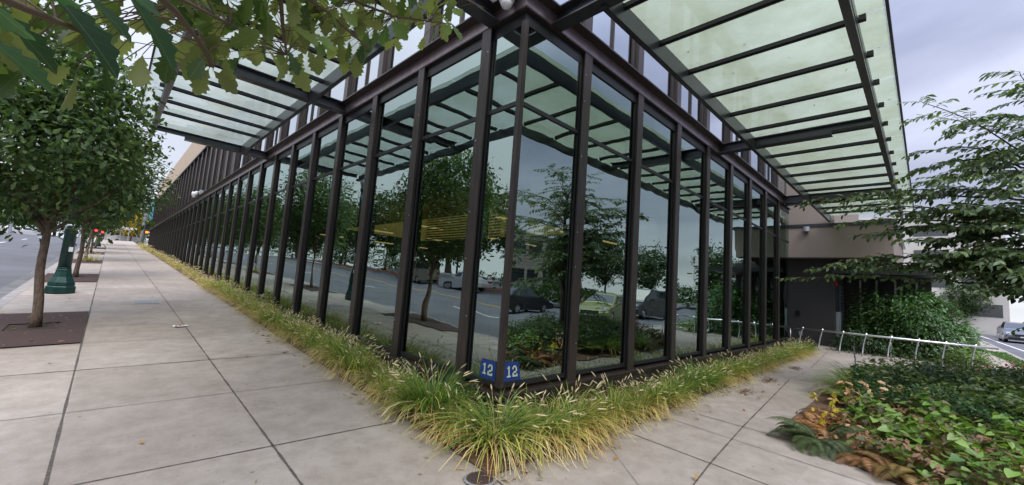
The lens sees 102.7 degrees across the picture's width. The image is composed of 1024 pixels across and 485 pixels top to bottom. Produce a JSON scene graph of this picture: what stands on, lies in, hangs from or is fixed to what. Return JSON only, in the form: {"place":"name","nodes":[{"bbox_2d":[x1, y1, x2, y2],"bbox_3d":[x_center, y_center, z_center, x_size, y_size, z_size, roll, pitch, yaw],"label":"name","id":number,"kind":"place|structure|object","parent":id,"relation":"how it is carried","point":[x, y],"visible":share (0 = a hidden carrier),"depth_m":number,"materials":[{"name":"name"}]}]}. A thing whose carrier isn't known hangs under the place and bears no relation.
{"place":"outdoors","nodes":[
{"label":"outdoors","id":0,"kind":"place"},
{"bbox_2d":[0,232,87,288],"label":"road","id":1,"kind":"structure","parent":0,"point":[17,261],"depth_m":23.23,"materials":[{"name":"asphalt"}]},
{"bbox_2d":[0,241,87,298],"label":"gutter","id":2,"kind":"object","parent":1,"relation":"on","point":[10,287],"visible":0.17,"depth_m":12.91,"materials":[{"name":"concrete"}]},
{"bbox_2d":[106,230,146,243],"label":"parked car","id":3,"kind":"object","parent":1,"relation":"on","point":[135,238],"visible":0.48,"depth_m":63.98,"materials":[{"name":"white paint"}]},
{"bbox_2d":[0,239,1023,359],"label":"kerb","id":4,"kind":"structure","parent":1,"relation":"on","point":[7,298],"depth_m":11.25,"materials":[{"name":"concrete"}]},
{"bbox_2d":[0,239,508,484],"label":"sidewalk","id":5,"kind":"structure","parent":0,"point":[97,443],"depth_m":4.25,"materials":[{"name":"concrete"}]},
{"bbox_2d":[0,311,88,347],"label":"tree pit mat","id":6,"kind":"object","parent":5,"relation":"on","point":[55,333],"visible":0.96,"depth_m":6.78,"materials":[{"name":"soil"}]},
{"bbox_2d":[0,0,174,327],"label":"street tree","id":7,"kind":"object","parent":6,"relation":"on","point":[32,110],"visible":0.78,"depth_m":6.93,"materials":[{"name":"green plant"}]},
{"bbox_2d":[44,109,93,293],"bbox_3d":[-11.498,-1.294,10.848,0.536,5.240,0.536,10,-8,-44],"label":"street lamp","id":8,"kind":"object","parent":5,"relation":"on","point":[61,281],"visible":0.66,"depth_m":10.58,"materials":[{"name":"metal"}]},
{"bbox_2d":[45,273,98,281],"bbox_3d":[-14.812,1.168,13.751,1.265,0.218,3.100,10,-8,-44],"label":"tree pit mat","id":9,"kind":"object","parent":5,"relation":"on","point":[85,277],"visible":0.56,"depth_m":13.73,"materials":[{"name":"rubber"}]},
{"bbox_2d":[2,113,179,276],"bbox_3d":[-14.262,-1.747,14.313,3.874,5.980,4.574,2,-6,21],"label":"street tree","id":10,"kind":"object","parent":9,"relation":"on","point":[120,201],"visible":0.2,"depth_m":14.44,"materials":[{"name":"green plant"}]},
{"bbox_2d":[73,259,101,262],"bbox_3d":[-21.358,0.922,20.438,1.265,0.208,2.900,10,-8,-44],"label":"tree pit mat","id":11,"kind":"object","parent":5,"relation":"on","point":[85,261],"visible":0.38,"depth_m":20.27,"materials":[{"name":"rubber"}]},
{"bbox_2d":[64,165,157,258],"bbox_3d":[-21.954,-2.012,21.841,4.574,5.980,3.874,4,-6,-4],"label":"street tree","id":12,"kind":"object","parent":11,"relation":"on","point":[91,233],"visible":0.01,"depth_m":21.72,"materials":[{"name":"green plant"}]},
{"bbox_2d":[0,0,483,109],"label":"oak tree","id":13,"kind":"object","parent":5,"relation":"on","point":[25,49],"visible":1,"depth_m":1.13,"materials":[{"name":"green plant"}]},
{"bbox_2d":[1,241,871,484],"bbox_3d":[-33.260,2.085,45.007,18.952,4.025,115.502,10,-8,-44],"label":"sidewalk joint","id":14,"kind":"object","parent":5,"relation":"on","point":[48,472],"visible":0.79,"depth_m":3.99,"materials":[{"name":"concrete"}]},
{"bbox_2d":[463,471,495,484],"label":"valve cover","id":15,"kind":"object","parent":5,"relation":"on","point":[470,478],"visible":0.94,"depth_m":3.22,"materials":[{"name":"grey metal"}]},
{"bbox_2d":[147,245,812,474],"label":"planting soil","id":16,"kind":"structure","parent":0,"point":[473,458],"depth_m":4.56,"materials":[{"name":"soil"}]},
{"bbox_2d":[242,305,300,327],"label":"grass clump","id":17,"kind":"object","parent":16,"relation":"on","point":[268,318],"visible":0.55,"depth_m":8.31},
{"bbox_2d":[262,306,309,329],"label":"grass clump","id":18,"kind":"object","parent":16,"relation":"on","point":[285,318],"visible":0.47,"depth_m":8.04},
{"bbox_2d":[265,312,312,337],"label":"grass clump","id":19,"kind":"object","parent":16,"relation":"on","point":[280,328],"visible":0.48,"depth_m":7.67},
{"bbox_2d":[271,314,321,341],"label":"grass clump","id":20,"kind":"object","parent":16,"relation":"on","point":[294,336],"visible":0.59,"depth_m":7.29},
{"bbox_2d":[281,318,335,346],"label":"grass clump","id":21,"kind":"object","parent":16,"relation":"on","point":[303,338],"visible":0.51,"depth_m":6.93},
{"bbox_2d":[294,328,339,352],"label":"grass clump","id":22,"kind":"object","parent":16,"relation":"on","point":[312,343],"visible":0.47,"depth_m":6.61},
{"bbox_2d":[300,325,367,362],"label":"grass clump","id":23,"kind":"object","parent":16,"relation":"on","point":[324,348],"visible":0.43,"depth_m":6.24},
{"bbox_2d":[302,334,381,371],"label":"grass clump","id":24,"kind":"object","parent":16,"relation":"on","point":[340,353],"visible":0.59,"depth_m":5.88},
{"bbox_2d":[320,339,389,383],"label":"grass clump","id":25,"kind":"object","parent":16,"relation":"on","point":[358,366],"visible":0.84,"depth_m":5.47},
{"bbox_2d":[344,356,407,393],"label":"grass clump","id":26,"kind":"object","parent":16,"relation":"on","point":[369,373],"visible":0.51,"depth_m":5.16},
{"bbox_2d":[356,362,418,404],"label":"grass clump","id":27,"kind":"object","parent":16,"relation":"on","point":[384,385],"visible":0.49,"depth_m":4.77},
{"bbox_2d":[359,364,461,425],"bbox_3d":[-1.029,1.601,4.470,1.147,0.491,1.090,5,-8,-43],"label":"grass clump","id":28,"kind":"object","parent":16,"relation":"on","point":[412,411],"visible":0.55,"depth_m":4.35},
{"bbox_2d":[373,352,496,432],"bbox_3d":[-0.821,1.538,4.412,1.379,0.642,1.459,9,-8,-24],"label":"grass clump","id":29,"kind":"object","parent":16,"relation":"on","point":[422,392],"visible":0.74,"depth_m":4.30,"materials":[{"name":"plant"}]},
{"bbox_2d":[395,383,512,448],"bbox_3d":[-0.519,1.660,4.068,1.215,0.460,1.165,3,-9,21],"label":"grass clump","id":30,"kind":"object","parent":16,"relation":"on","point":[443,423],"visible":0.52,"depth_m":3.88,"materials":[{"name":"plant"}]},
{"bbox_2d":[414,382,580,482],"bbox_3d":[-0.146,1.650,3.870,1.610,0.532,1.568,6,-3,-31],"label":"grass clump","id":31,"kind":"object","parent":16,"relation":"on","point":[506,445],"visible":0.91,"depth_m":3.70,"materials":[{"name":"plant"}]},
{"bbox_2d":[465,386,608,474],"bbox_3d":[0.220,1.730,4.061,1.505,0.503,1.466,1,-5,5],"label":"grass clump","id":32,"kind":"object","parent":16,"relation":"on","point":[545,429],"visible":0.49,"depth_m":3.89,"materials":[{"name":"plant"}]},
{"bbox_2d":[490,384,624,467],"bbox_3d":[0.426,1.757,4.233,1.464,0.534,1.404,6,-5,-22],"label":"grass clump","id":33,"kind":"object","parent":16,"relation":"on","point":[589,439],"visible":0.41,"depth_m":3.97,"materials":[{"name":"plant"}]},
{"bbox_2d":[516,374,645,452],"bbox_3d":[0.622,1.756,4.486,1.534,0.615,1.498,3,-7,-7],"label":"grass clump","id":34,"kind":"object","parent":16,"relation":"on","point":[587,410],"visible":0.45,"depth_m":4.34,"materials":[{"name":"plant"}]},
{"bbox_2d":[567,396,629,435],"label":"grass clump","id":35,"kind":"object","parent":16,"relation":"on","point":[606,414],"visible":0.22,"depth_m":4.59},
{"bbox_2d":[571,371,660,431],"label":"grass clump","id":36,"kind":"object","parent":16,"relation":"on","point":[616,408],"visible":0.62,"depth_m":4.90,"materials":[{"name":"plant"}]},
{"bbox_2d":[600,373,682,419],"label":"grass clump","id":37,"kind":"object","parent":16,"relation":"on","point":[645,404],"visible":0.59,"depth_m":5.19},
{"bbox_2d":[621,369,703,415],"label":"grass clump","id":38,"kind":"object","parent":16,"relation":"on","point":[668,397],"visible":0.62,"depth_m":5.51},
{"bbox_2d":[645,368,701,409],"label":"grass clump","id":39,"kind":"object","parent":16,"relation":"on","point":[676,394],"visible":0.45,"depth_m":5.93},
{"bbox_2d":[654,366,713,402],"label":"grass clump","id":40,"kind":"object","parent":16,"relation":"on","point":[693,385],"visible":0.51,"depth_m":6.36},
{"bbox_2d":[666,357,725,396],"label":"grass clump","id":41,"kind":"object","parent":16,"relation":"on","point":[690,374],"visible":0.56,"depth_m":6.65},
{"bbox_2d":[680,359,739,391],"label":"grass clump","id":42,"kind":"object","parent":16,"relation":"on","point":[713,377],"visible":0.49,"depth_m":6.92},
{"bbox_2d":[700,359,747,386],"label":"grass clump","id":43,"kind":"object","parent":16,"relation":"on","point":[724,375],"visible":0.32,"depth_m":7.25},
{"bbox_2d":[701,352,756,385],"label":"grass clump","id":44,"kind":"object","parent":16,"relation":"on","point":[729,368],"visible":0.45,"depth_m":7.64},
{"bbox_2d":[707,350,762,382],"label":"grass clump","id":45,"kind":"object","parent":16,"relation":"on","point":[737,366],"visible":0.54,"depth_m":7.98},
{"bbox_2d":[737,349,783,373],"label":"grass clump","id":46,"kind":"object","parent":16,"relation":"on","point":[764,363],"visible":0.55,"depth_m":8.95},
{"bbox_2d":[0,0,1023,322],"label":"sky","id":47,"kind":"structure","parent":0,"point":[943,48],"materials":[{"name":"white"}]},
{"bbox_2d":[497,332,1020,484],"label":"path","id":48,"kind":"structure","parent":0,"point":[645,461],"depth_m":4.24,"materials":[{"name":"concrete"}]},
{"bbox_2d":[253,329,762,483],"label":"straw litter","id":49,"kind":"object","parent":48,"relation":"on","point":[505,480],"visible":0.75,"depth_m":4.56,"materials":[{"name":"beige plant"}]},
{"bbox_2d":[826,328,896,357],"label":"shrub","id":50,"kind":"object","parent":48,"relation":"on","point":[872,343],"visible":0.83,"depth_m":13.68,"materials":[{"name":"green plant"}]},
{"bbox_2d":[790,326,998,365],"bbox_3d":[11.416,3.227,12.686,0.211,0.735,4.770,10,-8,-44],"label":"handrail","id":51,"kind":"object","parent":48,"relation":"on","point":[945,343],"visible":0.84,"depth_m":12.56,"materials":[{"name":"silver metal"}]},
{"bbox_2d":[791,378,1022,484],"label":"bed soil","id":52,"kind":"structure","parent":48,"relation":"on","point":[823,401],"depth_m":5.70,"materials":[{"name":"soil"}]},
{"bbox_2d":[763,416,869,461],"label":"fern","id":53,"kind":"object","parent":52,"relation":"on","point":[792,426],"visible":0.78,"depth_m":4.43,"materials":[{"name":"green plant"}]},
{"bbox_2d":[780,412,863,438],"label":"fern","id":54,"kind":"object","parent":52,"relation":"on","point":[810,416],"visible":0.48,"depth_m":4.86,"materials":[{"name":"brown plant"}]},
{"bbox_2d":[808,392,840,426],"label":"yellow plant","id":55,"kind":"object","parent":52,"relation":"on","point":[824,414],"visible":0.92,"depth_m":5.03,"materials":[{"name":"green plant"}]},
{"bbox_2d":[818,426,872,453],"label":"dry plant","id":56,"kind":"object","parent":52,"relation":"on","point":[847,436],"visible":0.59,"depth_m":4.32,"materials":[{"name":"brown plant"}]},
{"bbox_2d":[795,408,902,466],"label":"bed leaf litter","id":57,"kind":"object","parent":52,"relation":"on","point":[837,419],"visible":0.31,"depth_m":4.86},
{"bbox_2d":[819,384,888,406],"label":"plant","id":58,"kind":"object","parent":52,"relation":"on","point":[838,393],"visible":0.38,"depth_m":6.27,"materials":[{"name":"brown plant"}]},
{"bbox_2d":[814,361,896,380],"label":"grass tuft","id":59,"kind":"object","parent":52,"relation":"on","point":[847,374],"visible":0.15,"depth_m":8.01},
{"bbox_2d":[800,362,913,400],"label":"grass tuft","id":60,"kind":"object","parent":52,"relation":"on","point":[841,385],"visible":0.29,"depth_m":6.95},
{"bbox_2d":[828,377,887,408],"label":"dry plant","id":61,"kind":"object","parent":52,"relation":"on","point":[847,392],"visible":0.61,"depth_m":5.56,"materials":[{"name":"brown plant"}]},
{"bbox_2d":[833,445,905,479],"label":"fern","id":62,"kind":"object","parent":52,"relation":"on","point":[865,459],"visible":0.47,"depth_m":4.02,"materials":[{"name":"brown plant"}]},
{"bbox_2d":[775,70,1023,335],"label":"ornamental tree","id":63,"kind":"object","parent":52,"relation":"on","point":[999,260],"visible":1,"depth_m":6.41,"materials":[{"name":"green plant"}]},
{"bbox_2d":[851,448,952,484],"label":"fern","id":64,"kind":"object","parent":52,"relation":"on","point":[909,474],"visible":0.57,"depth_m":3.74,"materials":[{"name":"brown plant"}]},
{"bbox_2d":[830,390,1023,484],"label":"heart leaf groundcover","id":65,"kind":"object","parent":52,"relation":"on","point":[964,443],"visible":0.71,"depth_m":4.01,"materials":[{"name":"plant"}]},
{"bbox_2d":[838,405,1023,484],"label":"dry leaf litter","id":66,"kind":"object","parent":52,"relation":"on","point":[938,467],"visible":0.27,"depth_m":3.94,"materials":[{"name":"plant"}]},
{"bbox_2d":[841,393,1023,484],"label":"olive leaf cover","id":67,"kind":"object","parent":52,"relation":"on","point":[956,473],"visible":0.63,"depth_m":3.97,"materials":[{"name":"plant"}]},
{"bbox_2d":[848,344,1023,418],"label":"mixed groundcover","id":68,"kind":"object","parent":52,"relation":"on","point":[964,393],"visible":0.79,"depth_m":6.32,"materials":[{"name":"green plant"}]},
{"bbox_2d":[849,358,1023,438],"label":"dark groundcover","id":69,"kind":"object","parent":52,"relation":"on","point":[972,408],"visible":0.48,"depth_m":6.00,"materials":[{"name":"green plant"}]},
{"bbox_2d":[875,353,1022,391],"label":"olive groundcover","id":70,"kind":"object","parent":52,"relation":"on","point":[882,359],"visible":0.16,"depth_m":7.82,"materials":[{"name":"green plant"}]},
{"bbox_2d":[838,285,991,364],"bbox_3d":[13.732,2.725,14.246,3.636,2.571,3.851,10,-8,-44],"label":"shrub","id":71,"kind":"object","parent":48,"relation":"on","point":[940,324],"visible":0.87,"depth_m":13.62,"materials":[{"name":"green plant"}]},
{"bbox_2d":[931,348,1007,368],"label":"shrub","id":72,"kind":"object","parent":48,"relation":"on","point":[968,355],"visible":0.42,"depth_m":11.96,"materials":[{"name":"green plant"}]},
{"bbox_2d":[971,333,1023,358],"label":"side road","id":73,"kind":"structure","parent":0,"point":[1018,344],"depth_m":27.32,"materials":[{"name":"asphalt"}]},
{"bbox_2d":[997,322,1023,341],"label":"parked car","id":74,"kind":"object","parent":73,"relation":"on","point":[1004,329],"visible":0.96,"depth_m":29.95,"materials":[{"name":"grey paint"}]},
{"bbox_2d":[984,350,1023,366],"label":"verge grass","id":75,"kind":"structure","parent":0,"point":[1010,357],"depth_m":15.45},
{"bbox_3d":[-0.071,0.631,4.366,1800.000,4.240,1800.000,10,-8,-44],"label":"ground","id":76,"kind":"structure","parent":0,"visible":0},
{"bbox_2d":[136,184,153,243],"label":"signal pole","id":77,"kind":"object","parent":76,"relation":"on","point":[144,231],"visible":0.29,"depth_m":49.24,"materials":[{"name":"silver metal"}]},
{"bbox_2d":[148,0,790,420],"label":"glass building","id":78,"kind":"structure","parent":76,"relation":"on","point":[530,188],"depth_m":6.37,"materials":[{"name":"brown metal"}]},
{"bbox_2d":[195,200,207,270],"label":"window pane","id":79,"kind":"structure","parent":78,"relation":"in","point":[206,202],"depth_m":19.84,"materials":[{"name":"clear glass"}]},
{"bbox_2d":[200,197,213,273],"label":"window pane","id":80,"kind":"structure","parent":78,"relation":"in","point":[212,199],"depth_m":18.73,"materials":[{"name":"clear glass"}]},
{"bbox_2d":[206,193,220,276],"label":"window pane","id":81,"kind":"structure","parent":78,"relation":"in","point":[219,195],"depth_m":17.64,"materials":[{"name":"clear glass"}]},
{"bbox_2d":[212,188,228,278],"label":"window pane","id":82,"kind":"structure","parent":78,"relation":"in","point":[222,216],"depth_m":16.53,"materials":[{"name":"clear glass"}]},
{"bbox_2d":[219,184,237,281],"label":"window pane","id":83,"kind":"structure","parent":78,"relation":"in","point":[234,188],"depth_m":15.44,"materials":[{"name":"clear glass"}]},
{"bbox_2d":[226,178,247,285],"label":"window pane","id":84,"kind":"structure","parent":78,"relation":"in","point":[233,257],"depth_m":14.33,"materials":[{"name":"clear glass"}]},
{"bbox_2d":[236,171,259,290],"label":"window pane","id":85,"kind":"structure","parent":78,"relation":"in","point":[255,178],"depth_m":13.24,"materials":[{"name":"clear glass"}]},
{"bbox_2d":[247,164,273,299],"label":"window pane","id":86,"kind":"structure","parent":78,"relation":"in","point":[268,172],"depth_m":12.14,"materials":[{"name":"clear glass"}]},
{"bbox_2d":[261,154,290,304],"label":"window pane","id":87,"kind":"structure","parent":78,"relation":"in","point":[283,164],"depth_m":11.04,"materials":[{"name":"clear glass"}]},
{"bbox_2d":[276,143,311,313],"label":"window pane","id":88,"kind":"structure","parent":78,"relation":"in","point":[294,222],"depth_m":9.94,"materials":[{"name":"clear glass"}]},
{"bbox_2d":[296,128,337,322],"bbox_3d":[-4.167,-0.393,8.809,0.003,4.115,1.372,10,-8,-44],"label":"window pane","id":89,"kind":"structure","parent":78,"relation":"in","point":[321,189],"depth_m":8.85,"materials":[{"name":"clear glass"}]},
{"bbox_2d":[140,0,498,159],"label":"glass canopy","id":90,"kind":"object","parent":78,"relation":"attached to","point":[265,102],"visible":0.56,"depth_m":8.21,"materials":[{"name":"glass"}]},
{"bbox_2d":[322,110,371,332],"bbox_3d":[-3.098,-0.429,7.726,1.372,4.115,0.003,-2,-8,45],"label":"window pane","id":91,"kind":"structure","parent":78,"relation":"in","point":[337,301],"depth_m":7.74,"materials":[{"name":"clear glass"}]},
{"bbox_2d":[356,85,416,347],"bbox_3d":[-2.025,-0.464,6.648,0.004,4.115,1.372,10,-8,-44],"label":"window pane","id":92,"kind":"structure","parent":78,"relation":"in","point":[376,311],"depth_m":6.64,"materials":[{"name":"clear glass"}]},
{"bbox_2d":[402,49,480,367],"bbox_3d":[-0.957,-0.500,5.565,0.001,4.115,1.372,10,-8,-44],"label":"window pane","id":93,"kind":"structure","parent":78,"relation":"in","point":[432,311],"depth_m":5.54,"materials":[{"name":"clear glass"}]},
{"bbox_2d":[148,29,788,387],"bbox_3d":[-15.404,0.881,29.276,13.015,4.290,56.898,10,-8,-44],"label":"window frame","id":94,"kind":"structure","parent":78,"relation":"in","point":[550,377],"depth_m":6.41,"materials":[{"name":"black"}]},
{"bbox_2d":[480,358,495,380],"bbox_3d":[-0.267,1.391,4.495,0.008,0.200,0.255,10,-8,-44],"label":"number sign","id":95,"kind":"object","parent":78,"relation":"attached to","point":[488,369],"visible":0.99,"depth_m":4.49,"materials":[{"name":"blue"}]},
{"bbox_2d":[468,26,520,381],"bbox_3d":[-0.182,-0.528,4.764,0.001,4.115,0.547,10,-8,-44],"label":"window pane","id":96,"kind":"structure","parent":78,"relation":"in","point":[499,145],"depth_m":4.77,"materials":[{"name":"clear glass"}]},
{"bbox_2d":[504,361,520,381],"bbox_3d":[0.012,1.410,4.486,0.265,0.200,0.008,10,-8,-44],"label":"number sign","id":97,"kind":"object","parent":78,"relation":"attached to","point":[512,371],"visible":0.96,"depth_m":4.47,"materials":[{"name":"blue"}]},
{"bbox_2d":[505,27,580,381],"bbox_3d":[0.410,-0.465,4.957,1.113,4.115,0.004,10,-8,-44],"label":"window pane","id":98,"kind":"structure","parent":78,"relation":"in","point":[536,334],"depth_m":4.93,"materials":[{"name":"clear glass"}]},
{"bbox_2d":[576,73,634,370],"bbox_3d":[1.371,-0.296,5.923,1.322,4.115,0.001,10,-8,-44],"label":"window pane","id":99,"kind":"structure","parent":78,"relation":"in","point":[603,289],"depth_m":5.90,"materials":[{"name":"clear glass"}]},
{"bbox_2d":[634,111,673,360],"bbox_3d":[2.410,-0.115,6.950,1.322,4.115,0.003,10,-8,-44],"label":"window pane","id":100,"kind":"structure","parent":78,"relation":"in","point":[653,270],"depth_m":6.95,"materials":[{"name":"clear glass"}]},
{"bbox_2d":[675,138,703,354],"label":"window pane","id":101,"kind":"structure","parent":78,"relation":"in","point":[692,159],"depth_m":7.99,"materials":[{"name":"clear glass"}]},
{"bbox_2d":[706,159,727,349],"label":"window pane","id":102,"kind":"structure","parent":78,"relation":"in","point":[716,305],"depth_m":9.04,"materials":[{"name":"clear glass"}]},
{"bbox_2d":[552,0,913,221],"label":"glass canopy","id":103,"kind":"object","parent":78,"relation":"attached to","point":[791,85],"visible":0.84,"depth_m":6.15,"materials":[{"name":"glass"}]},
{"bbox_2d":[731,175,746,345],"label":"window pane","id":104,"kind":"structure","parent":78,"relation":"in","point":[739,187],"depth_m":10.07,"materials":[{"name":"clear glass"}]},
{"bbox_2d":[750,188,762,342],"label":"window pane","id":105,"kind":"structure","parent":78,"relation":"in","point":[757,199],"depth_m":11.12,"materials":[{"name":"clear glass"}]},
{"bbox_2d":[766,199,775,339],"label":"window pane","id":106,"kind":"structure","parent":78,"relation":"in","point":[771,208],"depth_m":12.16,"materials":[{"name":"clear glass"}]},
{"bbox_2d":[780,208,788,337],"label":"window pane","id":107,"kind":"structure","parent":78,"relation":"in","point":[784,217],"depth_m":13.19,"materials":[{"name":"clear glass"}]},
{"bbox_2d":[786,147,941,352],"bbox_3d":[12.375,0.470,18.431,11.050,8.400,9.550,10,-8,-44],"label":"brick entrance","id":108,"kind":"object","parent":76,"relation":"on","point":[817,239],"visible":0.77,"depth_m":15.84,"materials":[{"name":"beige brick"}]},
{"bbox_2d":[847,283,858,336],"bbox_3d":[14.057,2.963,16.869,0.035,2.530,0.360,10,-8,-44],"label":"door","id":109,"kind":"structure","parent":108,"relation":"in","point":[851,288],"depth_m":16.93,"materials":[{"name":"black metal"}]},
{"bbox_2d":[881,285,894,347],"bbox_3d":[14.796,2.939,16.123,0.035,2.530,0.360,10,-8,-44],"label":"door","id":110,"kind":"structure","parent":108,"relation":"in","point":[887,288],"depth_m":16.19,"materials":[{"name":"black metal"}]},
{"bbox_2d":[859,214,1009,334],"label":"office building","id":111,"kind":"structure","parent":76,"relation":"on","point":[992,320],"depth_m":43.62,"materials":[{"name":"grey"}]},
{"bbox_2d":[963,304,1002,317],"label":"window","id":112,"kind":"structure","parent":111,"relation":"in","point":[996,312],"depth_m":42.15,"materials":[{"name":"grey"}]},
{"bbox_2d":[934,276,1000,330],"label":"shade tree","id":113,"kind":"object","parent":76,"relation":"on","point":[961,299],"visible":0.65,"depth_m":42.93,"materials":[{"name":"green plant"}]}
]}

